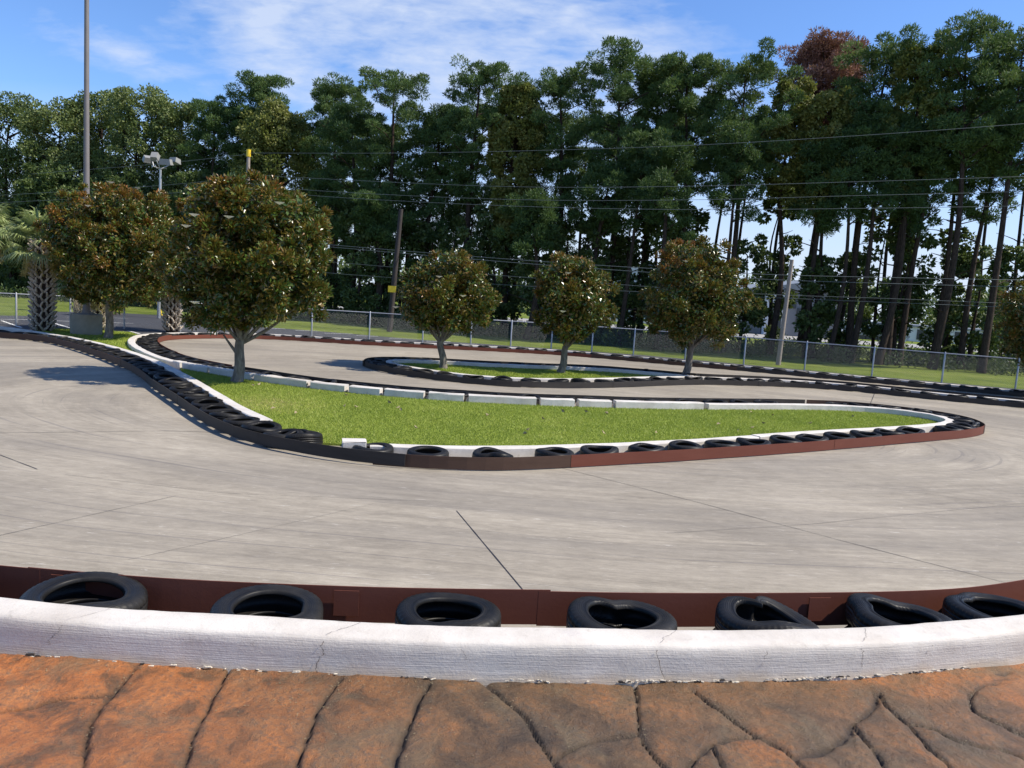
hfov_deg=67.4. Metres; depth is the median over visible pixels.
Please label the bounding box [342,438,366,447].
concrete block
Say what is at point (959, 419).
tyre
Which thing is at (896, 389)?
tyre
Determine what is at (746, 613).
tyre
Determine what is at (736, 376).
bumper rail
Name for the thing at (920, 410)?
tyre
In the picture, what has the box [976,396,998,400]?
tyre
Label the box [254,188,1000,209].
power cable
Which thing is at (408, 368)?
tyre
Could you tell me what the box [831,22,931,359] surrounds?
pine tree
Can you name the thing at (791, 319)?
building
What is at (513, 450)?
barrier wall
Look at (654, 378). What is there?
tyre
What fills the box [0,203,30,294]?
understorey tree
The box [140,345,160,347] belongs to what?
tyre
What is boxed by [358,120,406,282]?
pine tree
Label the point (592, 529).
track
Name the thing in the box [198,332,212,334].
tyre
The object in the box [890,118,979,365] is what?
pine tree
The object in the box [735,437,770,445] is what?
tyre
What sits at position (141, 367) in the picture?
tyre
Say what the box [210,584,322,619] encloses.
tyre
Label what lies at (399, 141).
pine tree
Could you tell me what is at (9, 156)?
broadleaf tree
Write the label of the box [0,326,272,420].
barrier wall
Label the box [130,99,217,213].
broadleaf tree
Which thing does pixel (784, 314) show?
utility pole
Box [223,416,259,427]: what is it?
tyre
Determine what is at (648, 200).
power cable
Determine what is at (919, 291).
understorey tree
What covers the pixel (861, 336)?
building
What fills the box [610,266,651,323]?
building
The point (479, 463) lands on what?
bumper rail
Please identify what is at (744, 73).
pine tree
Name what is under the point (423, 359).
tyre
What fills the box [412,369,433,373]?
tyre
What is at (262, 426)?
tyre
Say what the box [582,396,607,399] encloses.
tyre
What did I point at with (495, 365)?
barrier wall
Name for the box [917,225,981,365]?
understorey tree
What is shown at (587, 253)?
understorey tree
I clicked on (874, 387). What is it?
tyre
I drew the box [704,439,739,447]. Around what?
tyre
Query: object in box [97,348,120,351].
tyre
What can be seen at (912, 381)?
tyre
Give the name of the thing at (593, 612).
tyre
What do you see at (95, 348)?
tyre
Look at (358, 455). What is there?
bumper rail
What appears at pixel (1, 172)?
broadleaf tree
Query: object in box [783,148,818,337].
pine tree
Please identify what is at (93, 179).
understorey tree
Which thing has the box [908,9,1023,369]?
pine tree
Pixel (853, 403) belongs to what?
tyre
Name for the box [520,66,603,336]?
pine tree
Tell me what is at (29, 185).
understorey tree
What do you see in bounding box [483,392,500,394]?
tyre
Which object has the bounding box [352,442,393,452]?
tyre
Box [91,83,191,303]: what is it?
broadleaf tree
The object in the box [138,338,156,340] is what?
tyre
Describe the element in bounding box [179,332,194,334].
tyre
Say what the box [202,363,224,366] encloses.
tyre
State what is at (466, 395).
tyre
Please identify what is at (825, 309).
understorey tree
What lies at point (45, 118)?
broadleaf tree
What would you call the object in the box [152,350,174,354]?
tyre
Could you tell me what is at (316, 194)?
understorey tree
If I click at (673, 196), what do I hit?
pine tree
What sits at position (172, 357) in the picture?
tyre
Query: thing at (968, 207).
pine tree
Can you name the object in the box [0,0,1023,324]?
sky
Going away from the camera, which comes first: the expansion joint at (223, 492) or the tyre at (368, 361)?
the expansion joint at (223, 492)
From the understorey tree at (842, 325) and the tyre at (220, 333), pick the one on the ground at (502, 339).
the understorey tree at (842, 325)
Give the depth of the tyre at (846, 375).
28.75 m
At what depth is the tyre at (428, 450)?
10.56 m
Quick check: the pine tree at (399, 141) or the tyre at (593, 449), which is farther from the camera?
the pine tree at (399, 141)
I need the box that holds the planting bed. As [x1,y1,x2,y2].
[41,329,135,348]
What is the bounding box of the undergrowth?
[0,283,1023,375]
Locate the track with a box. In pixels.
[0,337,1023,629]
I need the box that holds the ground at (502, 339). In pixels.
[0,292,1023,388]
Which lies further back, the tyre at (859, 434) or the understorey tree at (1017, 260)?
the understorey tree at (1017, 260)
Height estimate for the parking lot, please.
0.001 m
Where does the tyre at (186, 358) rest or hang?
on the track
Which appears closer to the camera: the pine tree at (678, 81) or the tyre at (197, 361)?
the tyre at (197, 361)
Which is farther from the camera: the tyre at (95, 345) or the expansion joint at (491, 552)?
the tyre at (95, 345)
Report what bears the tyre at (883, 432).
on the track
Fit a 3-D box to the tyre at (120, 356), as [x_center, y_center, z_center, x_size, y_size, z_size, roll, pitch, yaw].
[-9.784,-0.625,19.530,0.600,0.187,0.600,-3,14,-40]
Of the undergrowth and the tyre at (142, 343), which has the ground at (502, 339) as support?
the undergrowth
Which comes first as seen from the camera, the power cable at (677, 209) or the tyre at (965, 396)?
the tyre at (965, 396)
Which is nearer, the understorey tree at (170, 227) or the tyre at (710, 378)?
the tyre at (710, 378)
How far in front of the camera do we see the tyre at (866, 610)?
5.28 m
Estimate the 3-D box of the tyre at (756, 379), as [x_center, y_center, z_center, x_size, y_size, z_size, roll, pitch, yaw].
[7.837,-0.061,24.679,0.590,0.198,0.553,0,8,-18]
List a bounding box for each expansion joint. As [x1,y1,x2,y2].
[65,474,414,500]
[457,511,521,588]
[619,482,1001,581]
[673,503,1020,532]
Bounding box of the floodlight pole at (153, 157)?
[142,152,180,317]
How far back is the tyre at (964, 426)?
16.66 m
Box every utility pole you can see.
[244,149,251,318]
[387,209,402,331]
[775,260,793,364]
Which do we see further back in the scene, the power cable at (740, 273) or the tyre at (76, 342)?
the power cable at (740, 273)
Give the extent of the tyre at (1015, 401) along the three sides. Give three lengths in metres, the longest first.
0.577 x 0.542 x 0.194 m
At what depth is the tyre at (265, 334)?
30.59 m
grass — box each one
[37,328,137,351]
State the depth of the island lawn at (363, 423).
14.13 m
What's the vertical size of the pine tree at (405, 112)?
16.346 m
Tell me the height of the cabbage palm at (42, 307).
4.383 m
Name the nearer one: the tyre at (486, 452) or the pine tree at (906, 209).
the tyre at (486, 452)
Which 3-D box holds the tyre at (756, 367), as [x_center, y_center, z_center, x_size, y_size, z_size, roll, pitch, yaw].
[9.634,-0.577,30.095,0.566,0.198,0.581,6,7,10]
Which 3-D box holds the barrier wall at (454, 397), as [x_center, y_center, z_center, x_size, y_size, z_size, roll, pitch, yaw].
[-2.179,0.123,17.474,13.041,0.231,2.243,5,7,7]
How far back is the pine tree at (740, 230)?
49.68 m
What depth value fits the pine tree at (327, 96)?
51.22 m
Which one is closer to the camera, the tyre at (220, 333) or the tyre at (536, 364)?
the tyre at (536, 364)
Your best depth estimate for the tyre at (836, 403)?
19.41 m
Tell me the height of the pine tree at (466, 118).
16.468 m
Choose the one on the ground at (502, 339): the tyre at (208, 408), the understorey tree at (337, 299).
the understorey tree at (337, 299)
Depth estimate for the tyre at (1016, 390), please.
26.80 m
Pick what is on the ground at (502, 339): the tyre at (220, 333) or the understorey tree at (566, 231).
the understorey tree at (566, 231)
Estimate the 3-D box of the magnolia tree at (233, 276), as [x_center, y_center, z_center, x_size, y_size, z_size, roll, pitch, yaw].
[-5.822,-2.342,16.891,3.909,4.744,3.493,4,7,0]
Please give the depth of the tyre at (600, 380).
21.22 m
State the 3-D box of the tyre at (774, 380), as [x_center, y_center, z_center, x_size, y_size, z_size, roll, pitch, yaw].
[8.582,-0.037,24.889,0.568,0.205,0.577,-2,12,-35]
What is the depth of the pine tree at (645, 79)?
43.92 m
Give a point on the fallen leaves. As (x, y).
(606, 412)
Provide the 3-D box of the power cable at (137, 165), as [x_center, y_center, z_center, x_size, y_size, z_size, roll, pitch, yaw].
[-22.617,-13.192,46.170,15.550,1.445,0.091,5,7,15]
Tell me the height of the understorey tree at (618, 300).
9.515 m
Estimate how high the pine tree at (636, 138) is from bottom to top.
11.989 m
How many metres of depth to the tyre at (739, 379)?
24.33 m
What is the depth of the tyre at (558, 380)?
20.52 m
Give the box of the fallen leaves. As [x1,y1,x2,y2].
[225,382,853,433]
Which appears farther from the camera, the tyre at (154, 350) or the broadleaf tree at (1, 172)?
the broadleaf tree at (1, 172)
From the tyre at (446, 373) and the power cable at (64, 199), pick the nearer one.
the tyre at (446, 373)
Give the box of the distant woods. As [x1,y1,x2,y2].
[0,254,1007,328]
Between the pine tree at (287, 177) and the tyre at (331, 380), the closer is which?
the tyre at (331, 380)
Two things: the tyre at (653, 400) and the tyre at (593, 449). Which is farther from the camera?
the tyre at (653, 400)
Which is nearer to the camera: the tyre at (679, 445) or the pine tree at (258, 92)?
the tyre at (679, 445)
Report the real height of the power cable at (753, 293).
0.690 m
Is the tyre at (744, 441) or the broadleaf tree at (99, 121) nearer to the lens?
the tyre at (744, 441)
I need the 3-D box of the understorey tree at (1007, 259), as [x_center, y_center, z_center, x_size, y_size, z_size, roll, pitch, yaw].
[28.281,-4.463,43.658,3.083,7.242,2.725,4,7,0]
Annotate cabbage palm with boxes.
[0,203,18,261]
[0,206,63,330]
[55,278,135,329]
[152,248,195,331]
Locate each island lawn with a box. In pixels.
[181,368,936,445]
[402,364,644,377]
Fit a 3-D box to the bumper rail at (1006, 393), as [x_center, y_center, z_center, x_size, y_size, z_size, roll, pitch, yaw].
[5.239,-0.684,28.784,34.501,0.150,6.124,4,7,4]
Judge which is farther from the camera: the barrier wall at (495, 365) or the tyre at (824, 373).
the tyre at (824, 373)
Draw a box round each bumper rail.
[0,332,404,466]
[0,565,1023,626]
[157,335,231,365]
[170,335,1023,396]
[245,367,804,403]
[362,360,1023,407]
[363,357,1023,399]
[373,400,984,469]
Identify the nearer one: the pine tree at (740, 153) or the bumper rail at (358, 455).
the bumper rail at (358, 455)
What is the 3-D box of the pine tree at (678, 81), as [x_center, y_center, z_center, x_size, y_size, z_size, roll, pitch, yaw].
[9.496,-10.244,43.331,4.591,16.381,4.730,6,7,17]
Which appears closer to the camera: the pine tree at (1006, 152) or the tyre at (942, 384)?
the tyre at (942, 384)
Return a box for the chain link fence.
[0,292,1023,388]
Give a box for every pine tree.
[175,94,242,189]
[193,106,244,170]
[218,70,294,177]
[237,108,302,189]
[282,115,341,246]
[297,72,372,317]
[308,99,396,320]
[314,134,368,314]
[338,180,401,324]
[345,64,439,321]
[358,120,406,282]
[366,123,432,310]
[400,109,472,260]
[416,102,474,248]
[434,54,530,245]
[434,103,507,236]
[483,111,555,327]
[492,186,581,339]
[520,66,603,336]
[539,113,585,254]
[558,109,613,258]
[565,35,665,336]
[572,160,641,342]
[582,114,636,235]
[614,125,692,345]
[624,138,717,348]
[625,65,684,340]
[642,128,691,268]
[648,50,726,346]
[669,91,720,234]
[690,35,806,351]
[692,112,766,352]
[694,108,760,247]
[716,109,765,341]
[759,110,796,323]
[773,25,873,345]
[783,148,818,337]
[786,134,848,357]
[816,120,884,359]
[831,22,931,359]
[836,98,890,330]
[841,110,909,362]
[863,102,928,323]
[869,114,943,364]
[889,81,977,343]
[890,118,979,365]
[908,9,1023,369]
[927,101,997,365]
[944,90,985,345]
[947,119,1023,368]
[967,24,1023,372]
[970,85,1023,354]
[997,84,1023,363]
[1015,153,1023,160]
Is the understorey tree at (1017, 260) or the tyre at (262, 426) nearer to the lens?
the tyre at (262, 426)
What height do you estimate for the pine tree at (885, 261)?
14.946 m
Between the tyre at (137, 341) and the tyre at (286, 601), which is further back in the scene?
the tyre at (137, 341)
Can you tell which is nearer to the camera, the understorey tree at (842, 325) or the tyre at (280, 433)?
the tyre at (280, 433)
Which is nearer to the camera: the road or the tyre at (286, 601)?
the tyre at (286, 601)
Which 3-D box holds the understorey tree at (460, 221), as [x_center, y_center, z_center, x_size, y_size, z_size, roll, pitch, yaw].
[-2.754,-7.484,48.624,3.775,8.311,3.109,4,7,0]
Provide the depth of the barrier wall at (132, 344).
28.44 m
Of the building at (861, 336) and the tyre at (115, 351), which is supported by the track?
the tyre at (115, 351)
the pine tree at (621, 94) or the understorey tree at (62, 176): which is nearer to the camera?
the pine tree at (621, 94)
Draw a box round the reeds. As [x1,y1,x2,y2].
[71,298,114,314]
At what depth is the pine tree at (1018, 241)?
45.32 m
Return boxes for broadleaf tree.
[0,91,61,289]
[0,137,8,199]
[10,95,100,293]
[48,88,148,197]
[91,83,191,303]
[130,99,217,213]
[226,95,320,242]
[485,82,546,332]
[758,75,825,353]
[788,86,860,357]
[878,43,955,364]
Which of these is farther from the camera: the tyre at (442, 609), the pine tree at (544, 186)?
the pine tree at (544, 186)
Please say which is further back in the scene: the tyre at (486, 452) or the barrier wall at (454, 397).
the barrier wall at (454, 397)
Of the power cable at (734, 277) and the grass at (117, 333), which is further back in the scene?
the power cable at (734, 277)
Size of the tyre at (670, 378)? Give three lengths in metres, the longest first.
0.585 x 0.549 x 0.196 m
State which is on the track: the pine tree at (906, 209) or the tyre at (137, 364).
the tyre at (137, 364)
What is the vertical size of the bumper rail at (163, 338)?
0.186 m
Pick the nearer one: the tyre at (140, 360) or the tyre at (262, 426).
the tyre at (262, 426)
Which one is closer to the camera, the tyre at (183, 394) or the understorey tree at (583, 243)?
the tyre at (183, 394)
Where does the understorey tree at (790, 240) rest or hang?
on the ground at (502, 339)
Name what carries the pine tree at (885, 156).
on the ground at (502, 339)
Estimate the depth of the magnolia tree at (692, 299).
24.23 m
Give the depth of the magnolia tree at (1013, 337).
26.16 m
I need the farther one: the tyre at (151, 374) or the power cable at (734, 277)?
the power cable at (734, 277)
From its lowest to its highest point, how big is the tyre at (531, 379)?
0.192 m
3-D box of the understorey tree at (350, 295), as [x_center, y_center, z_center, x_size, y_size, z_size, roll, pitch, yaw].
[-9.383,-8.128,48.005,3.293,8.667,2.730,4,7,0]
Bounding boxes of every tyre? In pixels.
[19,571,147,609]
[23,332,39,340]
[48,335,67,337]
[63,339,84,341]
[71,341,90,343]
[78,342,97,345]
[85,344,104,347]
[90,346,110,349]
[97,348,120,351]
[103,350,125,353]
[108,352,125,355]
[114,354,139,358]
[122,358,144,361]
[128,358,151,363]
[132,363,157,366]
[136,340,153,343]
[137,342,158,345]
[137,365,163,369]
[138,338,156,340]
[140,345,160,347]
[142,367,165,374]
[143,347,164,350]
[148,348,168,352]
[148,370,174,378]
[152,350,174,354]
[153,372,178,381]
[158,377,187,384]
[159,353,179,356]
[163,382,192,388]
[165,355,188,359]
[169,386,201,393]
[175,357,198,360]
[177,391,208,398]
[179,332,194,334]
[184,396,216,403]
[186,360,209,363]
[191,397,223,408]
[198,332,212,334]
[200,404,233,413]
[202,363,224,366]
[209,409,244,420]
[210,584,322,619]
[217,332,230,338]
[217,365,233,368]
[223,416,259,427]
[241,421,281,432]
[245,370,260,373]
[259,371,282,376]
[260,333,274,339]
[263,428,303,437]
[285,429,322,443]
[287,376,309,379]
[300,335,314,341]
[318,379,336,382]
[344,383,369,386]
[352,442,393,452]
[361,339,375,341]
[366,359,385,362]
[377,363,396,367]
[378,386,399,392]
[393,366,412,370]
[395,592,500,626]
[407,445,448,455]
[411,389,431,398]
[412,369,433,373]
[416,358,431,359]
[436,371,457,376]
[445,391,470,400]
[462,375,483,378]
[472,447,513,456]
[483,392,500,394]
[491,375,512,380]
[518,393,541,403]
[520,378,540,381]
[527,363,544,364]
[534,447,573,456]
[547,379,568,381]
[550,396,574,399]
[566,596,676,629]
[570,378,589,381]
[580,445,618,454]
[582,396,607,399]
[594,379,613,381]
[613,378,633,381]
[628,443,664,451]
[631,377,650,380]
[644,399,665,400]
[649,376,667,385]
[666,377,684,379]
[668,440,702,449]
[675,398,698,401]
[682,373,699,375]
[684,376,702,379]
[702,399,727,402]
[704,377,722,379]
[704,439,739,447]
[715,596,818,629]
[726,378,743,385]
[729,399,752,402]
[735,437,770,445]
[747,378,764,380]
[751,366,764,368]
[753,399,777,402]
[768,379,783,381]
[769,435,801,443]
[772,368,786,370]
[790,380,808,382]
[793,370,809,372]
[795,433,828,441]
[815,381,831,389]
[816,372,831,374]
[823,431,855,439]
[825,402,846,404]
[838,374,854,380]
[840,383,856,390]
[845,593,952,627]
[848,402,873,406]
[849,430,881,437]
[861,376,877,379]
[864,386,881,388]
[873,428,904,435]
[876,405,900,408]
[891,387,910,391]
[895,426,924,433]
[907,408,932,413]
[908,380,925,387]
[920,391,939,394]
[933,383,950,386]
[933,413,959,416]
[934,425,963,431]
[942,592,1023,620]
[946,422,975,429]
[947,394,968,397]
[948,416,974,421]
[952,420,979,427]
[959,385,977,388]
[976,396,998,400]
[984,387,1001,390]
[1006,400,1023,402]
[1009,389,1023,392]
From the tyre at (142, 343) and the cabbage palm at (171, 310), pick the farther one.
the cabbage palm at (171, 310)
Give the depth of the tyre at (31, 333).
24.27 m
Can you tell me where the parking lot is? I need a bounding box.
[0,312,1023,389]
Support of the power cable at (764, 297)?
attached to the utility pole at (392, 289)
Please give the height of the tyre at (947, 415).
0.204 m
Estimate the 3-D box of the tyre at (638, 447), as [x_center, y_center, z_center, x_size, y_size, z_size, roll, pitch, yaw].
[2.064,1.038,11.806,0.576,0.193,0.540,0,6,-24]
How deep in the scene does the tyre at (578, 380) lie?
20.79 m
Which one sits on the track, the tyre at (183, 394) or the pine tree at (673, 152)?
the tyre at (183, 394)
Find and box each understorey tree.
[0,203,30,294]
[4,159,75,286]
[32,164,90,289]
[64,174,106,207]
[92,167,154,201]
[156,202,184,305]
[167,169,209,223]
[298,185,333,317]
[315,200,357,315]
[336,186,385,322]
[351,208,408,323]
[374,214,421,325]
[402,221,459,275]
[438,226,483,286]
[450,199,496,282]
[470,179,517,332]
[483,190,531,333]
[512,203,566,337]
[528,208,591,336]
[564,221,611,341]
[578,193,622,332]
[604,193,657,337]
[611,168,663,342]
[641,200,696,347]
[669,207,710,262]
[699,259,728,348]
[729,239,774,349]
[752,187,802,350]
[792,253,841,344]
[824,251,876,357]
[854,205,918,360]
[875,207,939,363]
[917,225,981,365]
[942,244,1010,369]
[979,242,1023,361]
[1003,233,1023,369]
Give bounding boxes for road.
[338,306,977,351]
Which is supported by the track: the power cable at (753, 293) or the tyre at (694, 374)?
the tyre at (694, 374)
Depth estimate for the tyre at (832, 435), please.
14.20 m
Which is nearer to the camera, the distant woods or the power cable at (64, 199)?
the power cable at (64, 199)
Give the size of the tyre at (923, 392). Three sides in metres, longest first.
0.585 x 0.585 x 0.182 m
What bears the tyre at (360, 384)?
on the track
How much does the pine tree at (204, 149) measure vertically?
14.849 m
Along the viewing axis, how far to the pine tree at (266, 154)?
53.81 m
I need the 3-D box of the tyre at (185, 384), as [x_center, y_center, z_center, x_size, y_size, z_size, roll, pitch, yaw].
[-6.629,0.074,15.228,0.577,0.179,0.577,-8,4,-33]
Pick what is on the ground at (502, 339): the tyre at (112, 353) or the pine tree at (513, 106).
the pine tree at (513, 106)
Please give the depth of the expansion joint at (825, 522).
8.80 m
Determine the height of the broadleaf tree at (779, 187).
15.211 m
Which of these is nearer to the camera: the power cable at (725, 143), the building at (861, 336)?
the power cable at (725, 143)
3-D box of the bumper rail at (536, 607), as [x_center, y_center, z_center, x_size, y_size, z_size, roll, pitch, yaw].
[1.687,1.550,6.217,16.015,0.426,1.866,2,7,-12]
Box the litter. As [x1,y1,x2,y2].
[11,663,1018,766]
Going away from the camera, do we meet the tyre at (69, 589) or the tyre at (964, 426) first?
the tyre at (69, 589)
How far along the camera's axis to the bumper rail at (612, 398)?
17.78 m
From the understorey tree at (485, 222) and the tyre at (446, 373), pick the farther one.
the understorey tree at (485, 222)
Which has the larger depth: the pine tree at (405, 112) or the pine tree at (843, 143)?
the pine tree at (405, 112)
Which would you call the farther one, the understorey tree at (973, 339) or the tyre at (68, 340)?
the understorey tree at (973, 339)
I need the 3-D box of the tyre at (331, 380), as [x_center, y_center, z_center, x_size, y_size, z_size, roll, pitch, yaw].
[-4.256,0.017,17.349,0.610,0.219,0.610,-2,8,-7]
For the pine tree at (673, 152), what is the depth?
39.97 m
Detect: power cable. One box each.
[0,192,181,202]
[11,181,204,194]
[35,154,245,173]
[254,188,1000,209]
[256,184,1023,200]
[267,175,1023,187]
[323,272,996,306]
[328,244,1008,279]
[334,247,1016,286]
[336,262,1014,303]
[431,124,1016,152]
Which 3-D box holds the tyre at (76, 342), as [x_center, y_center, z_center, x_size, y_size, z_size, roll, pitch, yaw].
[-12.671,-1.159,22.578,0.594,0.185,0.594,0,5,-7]
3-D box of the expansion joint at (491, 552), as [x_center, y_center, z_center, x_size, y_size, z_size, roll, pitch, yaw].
[-0.247,1.519,7.227,0.013,0.001,2.310,2,7,-18]
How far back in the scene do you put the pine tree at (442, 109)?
48.78 m
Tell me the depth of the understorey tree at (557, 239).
43.61 m
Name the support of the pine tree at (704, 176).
on the ground at (502, 339)
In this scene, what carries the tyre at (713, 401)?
on the track
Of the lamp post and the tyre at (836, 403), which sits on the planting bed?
the lamp post
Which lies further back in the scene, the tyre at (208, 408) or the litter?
the tyre at (208, 408)
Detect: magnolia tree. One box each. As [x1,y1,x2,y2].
[31,181,184,338]
[148,167,336,382]
[393,248,502,368]
[531,251,622,372]
[634,235,763,374]
[993,280,1023,366]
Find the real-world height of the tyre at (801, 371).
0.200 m
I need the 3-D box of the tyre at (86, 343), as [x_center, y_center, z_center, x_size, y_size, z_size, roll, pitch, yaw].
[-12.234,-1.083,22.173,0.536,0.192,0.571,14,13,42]
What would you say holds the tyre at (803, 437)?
on the track
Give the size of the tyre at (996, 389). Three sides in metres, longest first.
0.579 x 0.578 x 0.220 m
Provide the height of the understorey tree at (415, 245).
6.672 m
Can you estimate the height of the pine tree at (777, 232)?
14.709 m
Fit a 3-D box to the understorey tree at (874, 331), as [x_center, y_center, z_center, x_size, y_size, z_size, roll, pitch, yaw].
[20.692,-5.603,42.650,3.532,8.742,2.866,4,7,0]
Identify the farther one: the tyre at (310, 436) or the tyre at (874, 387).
the tyre at (874, 387)
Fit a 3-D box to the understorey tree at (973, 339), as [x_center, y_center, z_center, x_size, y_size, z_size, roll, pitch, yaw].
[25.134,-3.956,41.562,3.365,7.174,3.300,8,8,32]
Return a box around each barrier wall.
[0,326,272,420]
[0,597,1023,688]
[127,332,1010,391]
[173,360,703,409]
[370,403,952,456]
[386,359,1023,400]
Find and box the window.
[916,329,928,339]
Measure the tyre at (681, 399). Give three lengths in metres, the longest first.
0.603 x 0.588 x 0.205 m
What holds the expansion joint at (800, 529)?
on the track
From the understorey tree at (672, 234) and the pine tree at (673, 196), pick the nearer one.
the understorey tree at (672, 234)
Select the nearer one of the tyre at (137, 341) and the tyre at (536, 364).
the tyre at (137, 341)
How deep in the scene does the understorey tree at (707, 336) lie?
44.42 m
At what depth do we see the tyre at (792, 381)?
24.84 m
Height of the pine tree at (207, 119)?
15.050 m
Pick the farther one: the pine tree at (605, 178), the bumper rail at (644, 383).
the pine tree at (605, 178)
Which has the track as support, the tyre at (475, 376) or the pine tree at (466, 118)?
the tyre at (475, 376)
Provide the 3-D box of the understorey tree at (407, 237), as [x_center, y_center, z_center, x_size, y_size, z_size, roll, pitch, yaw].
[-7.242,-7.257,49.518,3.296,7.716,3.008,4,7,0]
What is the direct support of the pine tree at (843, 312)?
on the ground at (502, 339)
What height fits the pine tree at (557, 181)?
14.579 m
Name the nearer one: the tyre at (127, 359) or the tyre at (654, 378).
the tyre at (127, 359)
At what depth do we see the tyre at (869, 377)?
28.45 m
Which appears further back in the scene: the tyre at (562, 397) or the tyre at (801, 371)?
the tyre at (801, 371)
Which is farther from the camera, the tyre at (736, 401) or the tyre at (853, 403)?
the tyre at (853, 403)
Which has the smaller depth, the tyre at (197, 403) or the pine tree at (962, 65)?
the tyre at (197, 403)
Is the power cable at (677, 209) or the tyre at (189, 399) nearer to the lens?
the tyre at (189, 399)
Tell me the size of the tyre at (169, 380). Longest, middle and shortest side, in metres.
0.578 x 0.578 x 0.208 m
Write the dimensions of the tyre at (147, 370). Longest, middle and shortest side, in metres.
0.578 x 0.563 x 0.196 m
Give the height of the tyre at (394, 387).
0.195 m
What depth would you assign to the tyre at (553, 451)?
10.96 m
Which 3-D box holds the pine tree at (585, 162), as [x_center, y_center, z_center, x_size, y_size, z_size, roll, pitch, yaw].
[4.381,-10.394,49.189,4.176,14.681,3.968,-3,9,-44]
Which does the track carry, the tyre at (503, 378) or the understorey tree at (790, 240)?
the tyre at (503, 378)
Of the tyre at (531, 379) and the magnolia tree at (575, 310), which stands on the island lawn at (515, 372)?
the magnolia tree at (575, 310)
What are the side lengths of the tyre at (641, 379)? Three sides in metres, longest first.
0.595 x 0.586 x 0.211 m
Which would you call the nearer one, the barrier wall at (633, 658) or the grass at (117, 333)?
the barrier wall at (633, 658)
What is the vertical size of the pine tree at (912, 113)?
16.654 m
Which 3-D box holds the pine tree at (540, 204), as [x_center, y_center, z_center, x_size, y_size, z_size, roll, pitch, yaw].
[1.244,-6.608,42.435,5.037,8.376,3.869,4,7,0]
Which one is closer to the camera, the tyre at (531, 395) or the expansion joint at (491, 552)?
the expansion joint at (491, 552)
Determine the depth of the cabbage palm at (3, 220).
30.66 m
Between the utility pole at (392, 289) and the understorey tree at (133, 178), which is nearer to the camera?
the utility pole at (392, 289)
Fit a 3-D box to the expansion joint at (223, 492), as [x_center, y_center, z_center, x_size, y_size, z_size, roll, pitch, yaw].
[-3.037,1.186,8.555,4.160,0.001,0.266,4,7,2]
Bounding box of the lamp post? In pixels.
[70,0,102,334]
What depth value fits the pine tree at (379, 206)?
46.38 m
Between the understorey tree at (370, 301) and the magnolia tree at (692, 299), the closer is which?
the magnolia tree at (692, 299)
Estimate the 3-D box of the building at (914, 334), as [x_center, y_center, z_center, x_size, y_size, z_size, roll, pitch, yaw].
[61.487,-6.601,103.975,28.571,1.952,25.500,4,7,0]
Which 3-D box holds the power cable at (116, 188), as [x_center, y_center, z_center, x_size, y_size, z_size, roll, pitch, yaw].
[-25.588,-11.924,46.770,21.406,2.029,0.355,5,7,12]
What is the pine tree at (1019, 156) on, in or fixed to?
on the ground at (502, 339)
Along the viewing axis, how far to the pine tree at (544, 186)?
48.72 m
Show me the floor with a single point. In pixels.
(788, 733)
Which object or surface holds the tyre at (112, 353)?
on the track
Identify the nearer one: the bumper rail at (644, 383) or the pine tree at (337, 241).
the bumper rail at (644, 383)
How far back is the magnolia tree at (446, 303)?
22.01 m
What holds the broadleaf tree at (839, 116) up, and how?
on the ground at (502, 339)
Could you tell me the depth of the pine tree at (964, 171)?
48.71 m
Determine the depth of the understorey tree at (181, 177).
51.56 m
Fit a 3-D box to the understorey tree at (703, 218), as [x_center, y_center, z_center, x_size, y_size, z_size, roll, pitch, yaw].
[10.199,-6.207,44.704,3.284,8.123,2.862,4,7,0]
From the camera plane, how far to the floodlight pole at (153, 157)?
39.01 m
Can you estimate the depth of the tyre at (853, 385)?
24.84 m
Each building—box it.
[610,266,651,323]
[737,280,836,337]
[761,290,785,333]
[841,329,909,341]
[843,320,1004,345]
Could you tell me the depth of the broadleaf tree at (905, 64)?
38.72 m
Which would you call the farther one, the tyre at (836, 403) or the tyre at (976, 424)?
the tyre at (836, 403)
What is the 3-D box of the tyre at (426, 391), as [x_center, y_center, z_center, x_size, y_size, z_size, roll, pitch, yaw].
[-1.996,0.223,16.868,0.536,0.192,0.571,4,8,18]
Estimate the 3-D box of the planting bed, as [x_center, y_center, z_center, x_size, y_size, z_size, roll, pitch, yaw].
[-13.040,-1.220,23.703,3.422,0.060,12.368,0,7,-28]
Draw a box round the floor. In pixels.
[0,653,1023,767]
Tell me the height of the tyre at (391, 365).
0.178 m
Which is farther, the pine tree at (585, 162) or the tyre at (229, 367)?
the pine tree at (585, 162)
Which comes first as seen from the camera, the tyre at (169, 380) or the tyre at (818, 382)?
the tyre at (169, 380)
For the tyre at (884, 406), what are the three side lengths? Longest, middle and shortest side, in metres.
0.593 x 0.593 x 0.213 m
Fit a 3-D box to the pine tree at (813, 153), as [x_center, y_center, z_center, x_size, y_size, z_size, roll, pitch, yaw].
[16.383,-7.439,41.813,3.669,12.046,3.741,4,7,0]

